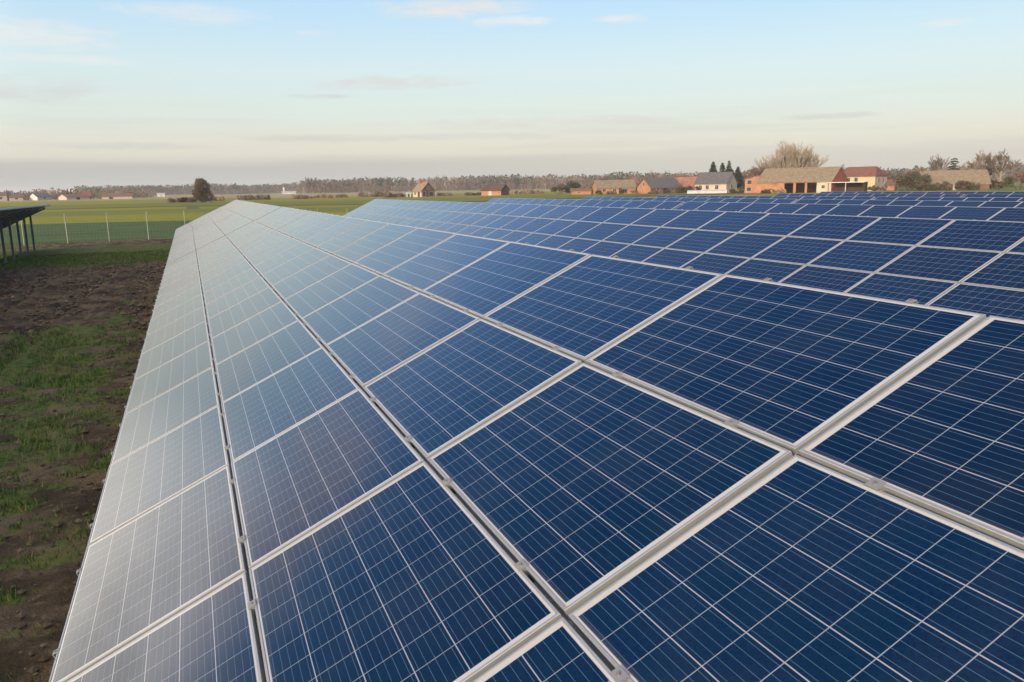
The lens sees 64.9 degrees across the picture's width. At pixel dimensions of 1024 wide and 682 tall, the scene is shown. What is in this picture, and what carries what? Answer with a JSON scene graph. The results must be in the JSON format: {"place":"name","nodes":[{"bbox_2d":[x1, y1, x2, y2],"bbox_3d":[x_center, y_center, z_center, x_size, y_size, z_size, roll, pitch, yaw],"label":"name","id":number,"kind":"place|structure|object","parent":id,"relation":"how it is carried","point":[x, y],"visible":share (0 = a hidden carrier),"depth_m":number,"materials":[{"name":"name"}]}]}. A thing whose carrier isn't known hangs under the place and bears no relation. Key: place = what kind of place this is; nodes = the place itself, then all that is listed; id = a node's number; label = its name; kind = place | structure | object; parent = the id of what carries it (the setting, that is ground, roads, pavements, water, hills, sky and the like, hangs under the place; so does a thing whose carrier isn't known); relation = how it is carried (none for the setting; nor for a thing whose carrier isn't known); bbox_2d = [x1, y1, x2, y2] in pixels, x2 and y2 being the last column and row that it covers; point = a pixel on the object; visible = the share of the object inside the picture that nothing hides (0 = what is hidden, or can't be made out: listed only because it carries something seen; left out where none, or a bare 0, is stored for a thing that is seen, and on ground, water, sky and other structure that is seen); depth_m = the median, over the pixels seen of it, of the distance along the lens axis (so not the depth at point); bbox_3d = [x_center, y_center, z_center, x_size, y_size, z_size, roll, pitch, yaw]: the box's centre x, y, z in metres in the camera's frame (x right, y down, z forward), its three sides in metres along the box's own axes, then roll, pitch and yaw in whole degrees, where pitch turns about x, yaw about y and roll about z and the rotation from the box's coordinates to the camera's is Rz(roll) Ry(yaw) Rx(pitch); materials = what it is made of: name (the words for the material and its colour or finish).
{"place":"outdoors","nodes":[
{"label":"outdoors","id":0,"kind":"place"},
{"bbox_2d":[0,249,169,681],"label":"grass","id":1,"kind":"structure","parent":0,"point":[68,259],"depth_m":13.32,"materials":[{"name":"plant"}]},
{"bbox_2d":[0,221,190,245],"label":"field","id":2,"kind":"structure","parent":0,"point":[96,233],"depth_m":64.98,"materials":[{"name":"plant"}]},
{"bbox_2d":[4,209,348,245],"bbox_3d":[-2.882,-10.460,67.503,98.758,2.401,0.092,-9,13,-35],"label":"wire fence","id":3,"kind":"object","parent":2,"relation":"on","point":[112,222],"visible":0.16,"depth_m":51.18,"materials":[{"name":"grey"}]},
{"bbox_2d":[12,211,350,224],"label":"field","id":4,"kind":"structure","parent":0,"point":[117,218],"depth_m":99.33,"materials":[{"name":"plant"}]},
{"bbox_2d":[0,181,1004,202],"bbox_3d":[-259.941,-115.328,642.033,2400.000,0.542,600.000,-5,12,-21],"label":"field","id":5,"kind":"structure","parent":0,"point":[277,195],"depth_m":541.10,"materials":[{"name":"plant"}]},
{"bbox_2d":[0,192,7,200],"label":"village house","id":6,"kind":"structure","parent":5,"relation":"on","point":[3,196],"depth_m":432.00,"materials":[{"name":"beige"}]},
{"bbox_2d":[7,194,23,200],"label":"village house","id":7,"kind":"structure","parent":5,"relation":"on","point":[15,197],"depth_m":435.22,"materials":[{"name":"beige"}]},
{"bbox_2d":[29,193,51,199],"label":"village house","id":8,"kind":"structure","parent":5,"relation":"on","point":[39,196],"depth_m":441.11,"materials":[{"name":"stone"}]},
{"bbox_2d":[57,194,89,199],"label":"village barn","id":9,"kind":"structure","parent":5,"relation":"on","point":[72,196],"depth_m":435.05,"materials":[{"name":"metal"}]},
{"bbox_2d":[4,187,154,199],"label":"village wood","id":10,"kind":"object","parent":5,"relation":"on","point":[97,193],"visible":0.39,"depth_m":489.42,"materials":[{"name":"brown plant"}]},
{"bbox_2d":[81,191,91,198],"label":"village house","id":11,"kind":"structure","parent":5,"relation":"on","point":[86,192],"depth_m":443.59,"materials":[{"name":"brown brick"}]},
{"bbox_2d":[101,193,132,198],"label":"village barn","id":12,"kind":"structure","parent":5,"relation":"on","point":[118,196],"depth_m":440.52,"materials":[{"name":"metal"}]},
{"bbox_2d":[156,193,164,196],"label":"white shed","id":13,"kind":"structure","parent":5,"relation":"on","point":[160,194],"depth_m":576.55,"materials":[{"name":"metal"}]},
{"bbox_2d":[281,191,295,193],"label":"greenhouse","id":14,"kind":"object","parent":5,"relation":"on","point":[288,192],"visible":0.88,"depth_m":755.35,"materials":[{"name":"metal"}]},
{"bbox_2d":[297,163,1023,193],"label":"pine wood","id":15,"kind":"object","parent":5,"relation":"on","point":[518,181],"visible":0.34,"depth_m":753.72,"materials":[{"name":"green plant"}]},
{"bbox_2d":[0,182,1021,681],"bbox_3d":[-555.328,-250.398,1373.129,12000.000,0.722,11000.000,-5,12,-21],"label":"ground","id":16,"kind":"structure","parent":0,"point":[56,578],"depth_m":10.39,"materials":[{"name":"green plant"}]},
{"bbox_2d":[0,204,50,262],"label":"solar table","id":17,"kind":"object","parent":16,"relation":"on","point":[9,217],"visible":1,"depth_m":39.48,"materials":[{"name":"metal"}]},
{"bbox_2d":[0,256,166,681],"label":"soil clods","id":18,"kind":"object","parent":16,"relation":"on","point":[23,614],"visible":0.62,"depth_m":21.13,"materials":[{"name":"soil"}]},
{"bbox_2d":[73,182,342,194],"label":"pine wood","id":19,"kind":"object","parent":16,"relation":"on","point":[217,188],"visible":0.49,"depth_m":1035.36,"materials":[{"name":"green plant"}]},
{"bbox_2d":[166,200,280,264],"bbox_3d":[-14.117,-5.134,38.175,3.735,2.814,26.760,-5,12,-21],"label":"solar table","id":20,"kind":"object","parent":16,"relation":"on","point":[206,229],"visible":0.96,"depth_m":32.26,"materials":[{"name":"glass"}]},
{"bbox_2d":[343,199,507,232],"bbox_3d":[-6.674,-6.583,46.145,3.724,2.801,26.760,-5,12,-21],"label":"solar table","id":21,"kind":"object","parent":16,"relation":"on","point":[453,217],"visible":0.64,"depth_m":41.51,"materials":[{"name":"glass"}]},
{"bbox_2d":[49,206,1023,681],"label":"solar table","id":22,"kind":"object","parent":16,"relation":"on","point":[357,450],"visible":1,"depth_m":3.48,"materials":[{"name":"glass"}]},
{"bbox_2d":[486,198,685,208],"bbox_3d":[1.881,-7.575,51.333,3.724,2.802,26.760,-5,12,-21],"label":"solar table","id":23,"kind":"object","parent":16,"relation":"on","point":[629,204],"visible":0.12,"depth_m":47.24,"materials":[{"name":"glass"}]},
{"bbox_2d":[581,197,797,209],"bbox_3d":[9.808,-8.882,58.069,3.724,2.800,26.760,-5,12,-21],"label":"solar table","id":24,"kind":"object","parent":16,"relation":"on","point":[745,200],"visible":0.16,"depth_m":54.71,"materials":[{"name":"glass"}]},
{"bbox_2d":[457,203,1023,319],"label":"solar table","id":25,"kind":"object","parent":16,"relation":"on","point":[975,266],"visible":0.59,"depth_m":15.94,"materials":[{"name":"glass"}]},
{"bbox_2d":[744,175,762,192],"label":"orange house","id":26,"kind":"structure","parent":16,"relation":"on","point":[750,185],"depth_m":232.73,"materials":[{"name":"paint"}]},
{"bbox_2d":[657,195,875,202],"bbox_3d":[17.531,-10.313,65.302,3.724,2.800,26.760,-5,12,-21],"label":"solar table","id":27,"kind":"object","parent":16,"relation":"on","point":[785,197],"visible":0.12,"depth_m":61.89,"materials":[{"name":"glass"}]},
{"bbox_2d":[674,202,1023,221],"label":"solar table","id":28,"kind":"object","parent":16,"relation":"on","point":[979,213],"visible":0.13,"depth_m":28.14,"materials":[{"name":"glass"}]},
{"bbox_2d":[775,193,965,199],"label":"solar table","id":29,"kind":"object","parent":16,"relation":"on","point":[887,195],"visible":0.11,"depth_m":65.14,"materials":[{"name":"glass"}]},
{"bbox_2d":[793,199,1023,207],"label":"solar table","id":30,"kind":"object","parent":16,"relation":"on","point":[1012,204],"visible":0.16,"depth_m":38.26,"materials":[{"name":"glass"}]},
{"bbox_2d":[818,192,1023,196],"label":"solar table","id":31,"kind":"object","parent":16,"relation":"on","point":[966,193],"visible":0.13,"depth_m":73.02,"materials":[{"name":"glass"}]},
{"bbox_2d":[874,197,1023,201],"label":"solar table","id":32,"kind":"object","parent":16,"relation":"on","point":[958,198],"visible":0.12,"depth_m":47.65,"materials":[{"name":"glass"}]},
{"bbox_2d":[964,194,1023,197],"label":"solar table","id":33,"kind":"object","parent":16,"relation":"on","point":[998,195],"visible":0.08,"depth_m":55.82,"materials":[{"name":"glass"}]},
{"bbox_2d":[0,184,1023,208],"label":"field","id":34,"kind":"structure","parent":0,"point":[315,202],"depth_m":228.96,"materials":[{"name":"plant"}]},
{"bbox_2d":[191,178,214,201],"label":"round tree","id":35,"kind":"object","parent":34,"relation":"on","point":[203,192],"visible":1,"depth_m":239.67,"materials":[{"name":"brown plant"}]},
{"bbox_2d":[550,183,565,193],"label":"bush","id":36,"kind":"object","parent":34,"relation":"on","point":[560,186],"visible":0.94,"depth_m":291.18,"materials":[{"name":"green plant"}]},
{"bbox_2d":[564,180,581,193],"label":"bush","id":37,"kind":"object","parent":34,"relation":"on","point":[571,184],"visible":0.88,"depth_m":285.38,"materials":[{"name":"green plant"}]},
{"bbox_2d":[570,188,591,194],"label":"building","id":38,"kind":"structure","parent":34,"relation":"on","point":[574,191],"depth_m":277.42,"materials":[{"name":"orange brick"}]},
{"bbox_2d":[582,184,591,192],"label":"bush","id":39,"kind":"object","parent":34,"relation":"on","point":[586,186],"visible":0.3,"depth_m":293.11,"materials":[{"name":"brown plant"}]},
{"bbox_2d":[595,189,602,194],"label":"bush","id":40,"kind":"object","parent":34,"relation":"on","point":[599,191],"visible":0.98,"depth_m":261.80,"materials":[{"name":"green plant"}]},
{"bbox_2d":[606,191,617,194],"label":"bush","id":41,"kind":"object","parent":34,"relation":"on","point":[609,192],"visible":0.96,"depth_m":259.09,"materials":[{"name":"brown plant"}]},
{"bbox_2d":[591,179,636,193],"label":"farmhouse","id":42,"kind":"object","parent":34,"relation":"on","point":[605,186],"visible":0.81,"depth_m":272.88,"materials":[{"name":"orange brick"}]},
{"bbox_2d":[630,178,638,189],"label":"hipped house","id":43,"kind":"structure","parent":34,"relation":"on","point":[636,181],"depth_m":281.87,"materials":[{"name":"brown brick"}]},
{"bbox_2d":[635,178,681,193],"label":"gabled farmhouse","id":44,"kind":"object","parent":34,"relation":"on","point":[647,185],"visible":0.8,"depth_m":264.23,"materials":[{"name":"grey brick"}]},
{"bbox_2d":[677,185,691,192],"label":"bush","id":45,"kind":"object","parent":34,"relation":"on","point":[683,189],"visible":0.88,"depth_m":263.44,"materials":[{"name":"green plant"}]},
{"bbox_2d":[674,177,696,192],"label":"tiled house","id":46,"kind":"structure","parent":34,"relation":"on","point":[685,181],"depth_m":274.15,"materials":[{"name":"tile"}]},
{"bbox_2d":[687,190,726,193],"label":"greenhouse tunnel","id":47,"kind":"structure","parent":34,"relation":"on","point":[703,191],"depth_m":245.86,"materials":[{"name":"white plastic"}]},
{"bbox_2d":[709,162,716,171],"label":"conifer","id":48,"kind":"object","parent":34,"relation":"on","point":[713,168],"visible":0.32,"depth_m":284.53,"materials":[{"name":"green plant"}]},
{"bbox_2d":[693,172,737,192],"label":"slate house","id":49,"kind":"structure","parent":34,"relation":"on","point":[727,181],"depth_m":256.20,"materials":[{"name":"beige"}]},
{"bbox_2d":[719,163,725,171],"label":"conifer","id":50,"kind":"object","parent":34,"relation":"on","point":[722,168],"visible":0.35,"depth_m":286.63,"materials":[{"name":"green plant"}]},
{"bbox_2d":[725,161,731,171],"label":"conifer","id":51,"kind":"object","parent":34,"relation":"on","point":[728,169],"visible":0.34,"depth_m":281.37,"materials":[{"name":"green plant"}]},
{"bbox_2d":[734,166,744,188],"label":"conifer","id":52,"kind":"object","parent":34,"relation":"on","point":[737,173],"visible":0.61,"depth_m":268.42,"materials":[{"name":"green plant"}]},
{"bbox_2d":[739,170,751,184],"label":"bare tree","id":53,"kind":"object","parent":34,"relation":"on","point":[745,174],"visible":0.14,"depth_m":286.94,"materials":[{"name":"brown plant"}]},
{"bbox_2d":[747,163,768,177],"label":"bare tree","id":54,"kind":"object","parent":34,"relation":"on","point":[756,171],"visible":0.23,"depth_m":265.60,"materials":[{"name":"brown plant"}]},
{"bbox_2d":[753,155,777,170],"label":"bare tree","id":55,"kind":"object","parent":34,"relation":"on","point":[765,161],"visible":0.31,"depth_m":281.71,"materials":[{"name":"brown plant"}]},
{"bbox_2d":[765,149,782,165],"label":"bare tree","id":56,"kind":"object","parent":34,"relation":"on","point":[776,157],"visible":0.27,"depth_m":283.85,"materials":[{"name":"brown plant"}]},
{"bbox_2d":[768,140,799,167],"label":"bare tree","id":57,"kind":"object","parent":34,"relation":"on","point":[772,157],"visible":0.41,"depth_m":278.68,"materials":[{"name":"brown plant"}]},
{"bbox_2d":[772,141,801,167],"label":"bare tree","id":58,"kind":"object","parent":34,"relation":"on","point":[791,155],"visible":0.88,"depth_m":276.94,"materials":[{"name":"brown plant"}]},
{"bbox_2d":[778,143,817,166],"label":"bare tree","id":59,"kind":"object","parent":34,"relation":"on","point":[807,159],"visible":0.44,"depth_m":278.05,"materials":[{"name":"brown plant"}]},
{"bbox_2d":[788,140,815,167],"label":"bare tree","id":60,"kind":"object","parent":34,"relation":"on","point":[803,153],"visible":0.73,"depth_m":275.73,"materials":[{"name":"brown plant"}]},
{"bbox_2d":[800,149,829,167],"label":"bare tree","id":61,"kind":"object","parent":34,"relation":"on","point":[823,160],"visible":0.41,"depth_m":279.84,"materials":[{"name":"brown plant"}]},
{"bbox_2d":[0,183,1023,205],"bbox_3d":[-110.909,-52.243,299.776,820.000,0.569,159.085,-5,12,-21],"label":"field","id":62,"kind":"structure","parent":0,"point":[165,201],"depth_m":294.75,"materials":[{"name":"plant"}]},
{"bbox_2d":[167,197,177,202],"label":"bush","id":63,"kind":"object","parent":62,"relation":"on","point":[171,200],"visible":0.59,"depth_m":242.85,"materials":[{"name":"brown plant"}]},
{"bbox_2d":[176,196,195,202],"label":"bush","id":64,"kind":"object","parent":62,"relation":"on","point":[185,199],"visible":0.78,"depth_m":241.66,"materials":[{"name":"brown plant"}]},
{"bbox_2d":[210,196,224,200],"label":"bush","id":65,"kind":"object","parent":62,"relation":"on","point":[216,198],"visible":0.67,"depth_m":276.93,"materials":[{"name":"brown plant"}]},
{"bbox_2d":[237,193,270,199],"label":"bush","id":66,"kind":"object","parent":62,"relation":"on","point":[257,197],"visible":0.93,"depth_m":309.46,"materials":[{"name":"brown plant"}]},
{"bbox_2d":[291,194,312,198],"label":"bush","id":67,"kind":"object","parent":62,"relation":"on","point":[300,196],"visible":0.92,"depth_m":332.84,"materials":[{"name":"brown plant"}]},
{"bbox_2d":[313,194,347,197],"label":"reed bank","id":68,"kind":"structure","parent":62,"relation":"on","point":[329,196],"depth_m":364.45,"materials":[{"name":"brown plant"}]},
{"bbox_2d":[357,190,392,196],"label":"bush","id":69,"kind":"object","parent":62,"relation":"on","point":[375,194],"visible":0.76,"depth_m":360.17,"materials":[{"name":"brown plant"}]},
{"bbox_2d":[384,192,404,197],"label":"bush","id":70,"kind":"object","parent":62,"relation":"on","point":[386,195],"visible":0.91,"depth_m":325.62,"materials":[{"name":"brown plant"}]},
{"bbox_2d":[412,179,435,196],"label":"brick house","id":71,"kind":"structure","parent":62,"relation":"on","point":[423,189],"depth_m":312.69,"materials":[{"name":"beige"}]},
{"bbox_2d":[437,192,453,195],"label":"bush","id":72,"kind":"object","parent":62,"relation":"on","point":[444,194],"visible":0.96,"depth_m":336.52,"materials":[{"name":"brown plant"}]},
{"bbox_2d":[464,192,480,195],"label":"bush","id":73,"kind":"object","parent":62,"relation":"on","point":[470,193],"visible":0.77,"depth_m":318.44,"materials":[{"name":"brown plant"}]},
{"bbox_2d":[480,184,510,195],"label":"brick shed","id":74,"kind":"structure","parent":62,"relation":"on","point":[493,189],"depth_m":302.74,"materials":[{"name":"orange"}]},
{"bbox_2d":[511,190,544,193],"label":"bush","id":75,"kind":"object","parent":62,"relation":"on","point":[528,192],"visible":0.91,"depth_m":323.48,"materials":[{"name":"brown plant"}]},
{"bbox_2d":[597,174,610,179],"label":"bare tree","id":76,"kind":"object","parent":62,"relation":"on","point":[606,178],"visible":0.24,"depth_m":302.72,"materials":[{"name":"brown plant"}]},
{"bbox_2d":[617,173,629,179],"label":"bare tree","id":77,"kind":"object","parent":62,"relation":"on","point":[622,178],"visible":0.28,"depth_m":308.32,"materials":[{"name":"brown plant"}]},
{"bbox_2d":[0,0,1023,193],"label":"sky","id":78,"kind":"structure","parent":0,"point":[95,93],"materials":[{"name":"blue"}]},
{"bbox_2d":[32,189,1023,215],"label":"field","id":79,"kind":"structure","parent":0,"point":[156,211],"depth_m":134.16,"materials":[{"name":"plant"}]},
{"bbox_2d":[1003,171,1023,189],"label":"bush","id":80,"kind":"object","parent":79,"relation":"on","point":[1018,175],"visible":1,"depth_m":212.31,"materials":[{"name":"green plant"}]},
{"bbox_2d":[40,188,1022,211],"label":"field","id":81,"kind":"structure","parent":0,"point":[207,207],"depth_m":167.69,"materials":[{"name":"plant"}]},
{"bbox_2d":[827,182,867,191],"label":"carport","id":82,"kind":"object","parent":81,"relation":"on","point":[852,186],"visible":0.65,"depth_m":217.41,"materials":[{"name":"metal"}]},
{"bbox_2d":[867,185,878,190],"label":"bush","id":83,"kind":"object","parent":81,"relation":"on","point":[873,188],"visible":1,"depth_m":228.39,"materials":[{"name":"green plant"}]},
{"bbox_2d":[893,168,933,190],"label":"bush","id":84,"kind":"object","parent":81,"relation":"on","point":[911,181],"visible":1,"depth_m":219.63,"materials":[{"name":"green plant"}]},
{"bbox_2d":[924,183,935,190],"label":"bush","id":85,"kind":"object","parent":81,"relation":"on","point":[929,187],"visible":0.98,"depth_m":216.92,"materials":[{"name":"brown plant"}]},
{"bbox_2d":[932,181,951,190],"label":"bush","id":86,"kind":"object","parent":81,"relation":"on","point":[945,184],"visible":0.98,"depth_m":213.53,"materials":[{"name":"green plant"}]},
{"bbox_2d":[917,169,990,190],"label":"long shed","id":87,"kind":"structure","parent":81,"relation":"on","point":[981,177],"depth_m":219.57,"materials":[{"name":"brown brick"}]},
{"bbox_2d":[954,180,975,190],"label":"bush","id":88,"kind":"object","parent":81,"relation":"on","point":[959,184],"visible":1,"depth_m":210.94,"materials":[{"name":"green plant"}]},
{"bbox_2d":[966,181,980,189],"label":"bush","id":89,"kind":"object","parent":81,"relation":"on","point":[977,186],"visible":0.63,"depth_m":213.96,"materials":[{"name":"green plant"}]},
{"bbox_2d":[966,149,997,173],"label":"bare tree","id":90,"kind":"object","parent":81,"relation":"on","point":[978,160],"visible":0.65,"depth_m":226.24,"materials":[{"name":"brown plant"}]},
{"bbox_2d":[989,180,1005,189],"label":"bush","id":91,"kind":"object","parent":81,"relation":"on","point":[993,184],"visible":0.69,"depth_m":217.52,"materials":[{"name":"brown plant"}]},
{"bbox_2d":[986,148,1020,188],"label":"bare tree","id":92,"kind":"object","parent":81,"relation":"on","point":[991,166],"visible":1,"depth_m":219.39,"materials":[{"name":"brown plant"}]},
{"bbox_2d":[44,186,1023,209],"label":"field","id":93,"kind":"structure","parent":0,"point":[482,201],"depth_m":208.07,"materials":[{"name":"plant"}]},
{"bbox_2d":[728,188,744,192],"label":"bush","id":94,"kind":"object","parent":93,"relation":"on","point":[735,190],"visible":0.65,"depth_m":240.33,"materials":[{"name":"green plant"}]},
{"bbox_2d":[760,189,773,192],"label":"bush","id":95,"kind":"object","parent":93,"relation":"on","point":[765,191],"visible":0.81,"depth_m":222.92,"materials":[{"name":"green plant"}]},
{"bbox_2d":[770,188,786,192],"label":"bush","id":96,"kind":"object","parent":93,"relation":"on","point":[781,190],"visible":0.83,"depth_m":221.95,"materials":[{"name":"brown plant"}]},
{"bbox_2d":[755,166,848,192],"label":"open barn","id":97,"kind":"structure","parent":93,"relation":"on","point":[807,179],"depth_m":224.58,"materials":[{"name":"beige brick"}]},
{"bbox_2d":[844,166,888,190],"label":"yellow house","id":98,"kind":"structure","parent":93,"relation":"on","point":[873,175],"depth_m":237.90,"materials":[{"name":"red tile"}]},
{"bbox_2d":[883,169,895,178],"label":"bare tree","id":99,"kind":"object","parent":93,"relation":"on","point":[890,177],"visible":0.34,"depth_m":253.22,"materials":[{"name":"brown plant"}]},
{"bbox_2d":[884,179,897,189],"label":"cottage","id":100,"kind":"structure","parent":93,"relation":"on","point":[889,184],"depth_m":240.16,"materials":[{"name":"orange brick"}]},
{"bbox_2d":[907,166,929,178],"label":"bare tree","id":101,"kind":"object","parent":93,"relation":"on","point":[921,168],"visible":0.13,"depth_m":239.77,"materials":[{"name":"brown plant"}]},
{"bbox_2d":[927,156,949,170],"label":"bare tree","id":102,"kind":"object","parent":93,"relation":"on","point":[935,163],"visible":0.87,"depth_m":251.90,"materials":[{"name":"brown plant"}]},
{"bbox_2d":[946,158,959,169],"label":"bare tree","id":103,"kind":"object","parent":93,"relation":"on","point":[953,166],"visible":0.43,"depth_m":251.06,"materials":[{"name":"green plant"}]},
{"bbox_2d":[957,163,972,169],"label":"bare tree","id":104,"kind":"object","parent":93,"relation":"on","point":[962,168],"visible":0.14,"depth_m":246.62,"materials":[{"name":"brown plant"}]}
]}

